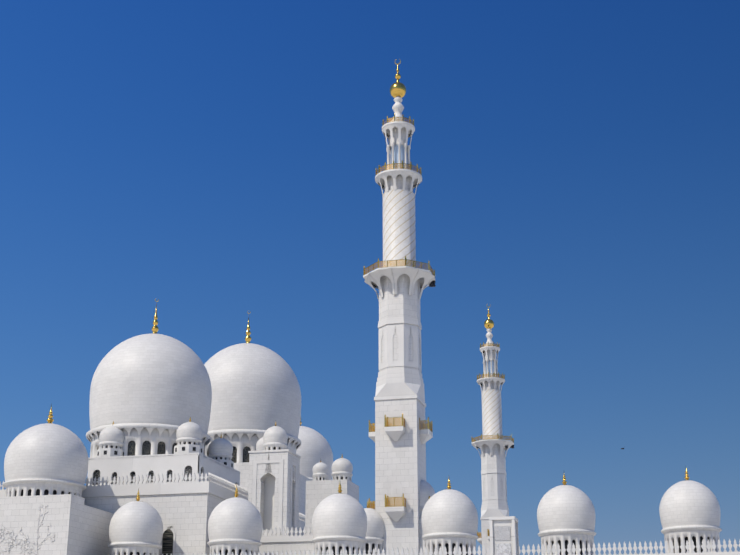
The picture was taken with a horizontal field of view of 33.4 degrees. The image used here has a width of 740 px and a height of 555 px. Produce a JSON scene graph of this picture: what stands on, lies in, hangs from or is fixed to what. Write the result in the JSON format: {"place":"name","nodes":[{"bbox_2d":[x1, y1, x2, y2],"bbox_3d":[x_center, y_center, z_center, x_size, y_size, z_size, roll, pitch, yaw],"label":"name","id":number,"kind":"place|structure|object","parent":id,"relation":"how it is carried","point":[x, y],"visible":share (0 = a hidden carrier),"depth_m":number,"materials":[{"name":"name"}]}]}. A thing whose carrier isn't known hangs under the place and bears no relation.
{"place":"outdoors","nodes":[
{"label":"outdoors","id":0,"kind":"place"},
{"bbox_2d":[296,418,332,480],"bbox_3d":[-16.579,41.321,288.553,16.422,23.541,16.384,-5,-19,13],"label":"dome","id":1,"kind":"structure","parent":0,"point":[314,448],"depth_m":282.66,"materials":[{"name":"stone"}]},
{"bbox_2d":[0,0,739,554],"label":"sky","id":2,"kind":"structure","parent":0,"point":[216,162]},
{"label":"ground","id":3,"kind":"structure","parent":0,"visible":0},
{"bbox_2d":[0,494,113,554],"bbox_3d":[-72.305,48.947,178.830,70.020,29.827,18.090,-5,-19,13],"label":"corner block","id":4,"kind":"structure","parent":3,"relation":"on","point":[66,524],"depth_m":167.61,"materials":[{"name":"stone"}]},
{"bbox_2d":[2,404,88,496],"bbox_3d":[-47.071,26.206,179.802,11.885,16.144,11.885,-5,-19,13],"label":"dome","id":5,"kind":"structure","parent":4,"relation":"on","point":[49,458],"depth_m":174.91,"materials":[{"name":"white stone"}]},
{"bbox_2d":[0,453,304,554],"bbox_3d":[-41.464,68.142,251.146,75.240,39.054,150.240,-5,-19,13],"label":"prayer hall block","id":6,"kind":"structure","parent":3,"relation":"on","point":[184,495],"depth_m":180.47,"materials":[{"name":"stone"}]},
{"bbox_2d":[96,448,123,456],"bbox_3d":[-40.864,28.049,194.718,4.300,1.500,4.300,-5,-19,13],"label":"dome base","id":7,"kind":"object","parent":6,"relation":"on","point":[106,452],"visible":0.69,"depth_m":192.96,"materials":[{"name":"white stone"}]},
{"bbox_2d":[99,421,123,448],"bbox_3d":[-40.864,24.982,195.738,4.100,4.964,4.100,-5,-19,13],"label":"dome","id":8,"kind":"structure","parent":6,"relation":"on","point":[109,436],"depth_m":193.94,"materials":[{"name":"white stone"}]},
{"bbox_2d":[86,299,211,457],"bbox_3d":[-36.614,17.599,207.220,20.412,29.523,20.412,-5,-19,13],"label":"dome","id":9,"kind":"structure","parent":6,"relation":"on","point":[151,393],"depth_m":198.29,"materials":[{"name":"stone"}]},
{"bbox_2d":[174,444,203,453],"bbox_3d":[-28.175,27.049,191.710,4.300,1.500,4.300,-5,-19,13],"label":"dome base","id":10,"kind":"object","parent":6,"relation":"on","point":[186,448],"visible":0.67,"depth_m":189.99,"materials":[{"name":"white stone"}]},
{"bbox_2d":[176,417,202,445],"bbox_3d":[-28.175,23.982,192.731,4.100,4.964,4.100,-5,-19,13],"label":"dome","id":11,"kind":"structure","parent":6,"relation":"on","point":[189,432],"depth_m":190.99,"materials":[{"name":"white stone"}]},
{"bbox_2d":[208,436,232,459],"bbox_3d":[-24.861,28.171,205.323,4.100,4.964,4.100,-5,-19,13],"label":"dome","id":12,"kind":"structure","parent":6,"relation":"on","point":[220,448],"depth_m":203.57,"materials":[{"name":"white stone"}]},
{"bbox_2d":[214,459,233,468],"bbox_3d":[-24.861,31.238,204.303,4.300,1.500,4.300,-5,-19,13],"label":"dome base","id":13,"kind":"object","parent":6,"relation":"on","point":[229,463],"visible":0.31,"depth_m":202.84,"materials":[{"name":"white stone"}]},
{"bbox_2d":[234,462,310,514],"bbox_3d":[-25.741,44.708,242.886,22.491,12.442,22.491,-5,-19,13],"label":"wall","id":14,"kind":"structure","parent":6,"relation":"on","point":[242,468],"depth_m":233.74,"materials":[{"name":"stone"}]},
{"bbox_2d":[204,311,300,462],"bbox_3d":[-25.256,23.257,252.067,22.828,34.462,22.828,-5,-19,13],"label":"dome","id":15,"kind":"structure","parent":14,"relation":"on","point":[256,393],"depth_m":242.01,"materials":[{"name":"stone"}]},
{"bbox_2d":[256,437,263,450],"bbox_3d":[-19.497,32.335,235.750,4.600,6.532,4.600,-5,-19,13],"label":"dome","id":16,"kind":"structure","parent":14,"relation":"on","point":[259,443],"depth_m":234.17,"materials":[{"name":"white stone"}]},
{"bbox_2d":[259,526,313,554],"bbox_3d":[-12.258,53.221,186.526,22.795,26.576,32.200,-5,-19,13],"label":"parapet","id":17,"kind":"structure","parent":3,"relation":"on","point":[279,543],"depth_m":174.32,"materials":[{"name":"stone"}]},
{"bbox_2d":[248,449,300,536],"bbox_3d":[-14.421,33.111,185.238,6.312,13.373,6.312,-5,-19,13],"label":"tower","id":18,"kind":"structure","parent":17,"relation":"on","point":[273,487],"depth_m":183.59,"materials":[{"name":"stone"}]},
{"bbox_2d":[263,422,287,449],"bbox_3d":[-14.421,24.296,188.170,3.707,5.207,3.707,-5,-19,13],"label":"dome","id":19,"kind":"structure","parent":18,"relation":"on","point":[275,437],"depth_m":186.60,"materials":[{"name":"white stone"}]},
{"bbox_2d":[305,479,358,534],"bbox_3d":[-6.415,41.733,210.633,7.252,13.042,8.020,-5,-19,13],"label":"wall","id":20,"kind":"structure","parent":17,"relation":"on","point":[318,492],"depth_m":208.51,"materials":[{"name":"stone"}]},
{"bbox_2d":[312,460,328,480],"bbox_3d":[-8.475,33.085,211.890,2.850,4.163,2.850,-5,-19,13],"label":"dome","id":21,"kind":"structure","parent":20,"relation":"on","point":[320,470],"depth_m":210.72,"materials":[{"name":"white stone"}]},
{"bbox_2d":[331,455,352,481],"bbox_3d":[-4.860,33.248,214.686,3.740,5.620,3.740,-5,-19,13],"label":"dome","id":22,"kind":"structure","parent":20,"relation":"on","point":[341,467],"depth_m":213.18,"materials":[{"name":"white stone"}]},
{"bbox_2d":[364,501,383,554],"bbox_3d":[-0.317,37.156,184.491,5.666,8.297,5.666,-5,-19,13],"label":"dome roof","id":23,"kind":"structure","parent":17,"relation":"on","point":[375,531],"depth_m":181.93,"materials":[{"name":"white stone"}]},
{"bbox_2d":[363,59,435,554],"bbox_3d":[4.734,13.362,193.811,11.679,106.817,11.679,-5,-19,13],"label":"minaret","id":24,"kind":"object","parent":3,"relation":"on","point":[400,435],"visible":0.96,"depth_m":191.94,"materials":[{"name":"stone"}]},
{"bbox_2d":[132,539,739,554],"bbox_3d":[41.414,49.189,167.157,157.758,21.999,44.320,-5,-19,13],"label":"parapet","id":25,"kind":"structure","parent":3,"relation":"on","point":[645,547],"depth_m":152.64,"materials":[{"name":"stone"}]},
{"bbox_2d":[108,488,162,554],"bbox_3d":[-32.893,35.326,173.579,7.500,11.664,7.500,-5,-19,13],"label":"arcade dome","id":26,"kind":"structure","parent":25,"relation":"on","point":[136,527],"depth_m":170.63,"materials":[{"name":"white stone"}]},
{"bbox_2d":[207,485,262,554],"bbox_3d":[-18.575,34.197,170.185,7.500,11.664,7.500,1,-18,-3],"label":"arcade dome","id":27,"kind":"structure","parent":25,"relation":"on","point":[235,524],"depth_m":167.20,"materials":[{"name":"white stone"}]},
{"bbox_2d":[312,483,366,554],"bbox_3d":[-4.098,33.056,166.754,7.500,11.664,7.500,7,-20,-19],"label":"arcade dome","id":28,"kind":"structure","parent":25,"relation":"on","point":[339,521],"depth_m":163.73,"materials":[{"name":"white stone"}]},
{"bbox_2d":[419,518,424,554],"bbox_3d":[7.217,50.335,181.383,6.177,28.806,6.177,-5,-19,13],"label":"wall","id":29,"kind":"structure","parent":25,"relation":"on","point":[421,542],"depth_m":181.87,"materials":[{"name":"stone"}]},
{"bbox_2d":[419,480,434,517],"bbox_3d":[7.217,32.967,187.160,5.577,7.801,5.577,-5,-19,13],"label":"dome","id":30,"kind":"structure","parent":29,"relation":"on","point":[426,490],"depth_m":184.78,"materials":[{"name":"white stone"}]},
{"bbox_2d":[421,478,477,554],"bbox_3d":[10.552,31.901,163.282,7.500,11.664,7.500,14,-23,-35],"label":"arcade dome","id":31,"kind":"structure","parent":25,"relation":"on","point":[449,517],"depth_m":160.24,"materials":[{"name":"white stone"}]},
{"bbox_2d":[537,474,595,554],"bbox_3d":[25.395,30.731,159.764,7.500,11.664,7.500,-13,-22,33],"label":"arcade dome","id":32,"kind":"structure","parent":25,"relation":"on","point":[565,514],"depth_m":156.69,"materials":[{"name":"white stone"}]},
{"bbox_2d":[659,468,721,552],"bbox_3d":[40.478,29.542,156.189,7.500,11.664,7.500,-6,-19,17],"label":"arcade dome","id":33,"kind":"structure","parent":25,"relation":"on","point":[689,511],"depth_m":153.14,"materials":[{"name":"white stone"}]},
{"bbox_2d":[471,305,513,554],"bbox_3d":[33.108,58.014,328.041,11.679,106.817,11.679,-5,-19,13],"label":"minaret","id":34,"kind":"object","parent":3,"relation":"on","point":[493,445],"visible":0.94,"depth_m":329.39,"materials":[{"name":"stone"}]},
{"bbox_2d":[489,516,518,554],"bbox_3d":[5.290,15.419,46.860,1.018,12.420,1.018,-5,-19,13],"label":"carved column","id":35,"kind":"structure","parent":3,"relation":"on","point":[504,537],"depth_m":48.19,"materials":[{"name":"stone"}]}
]}

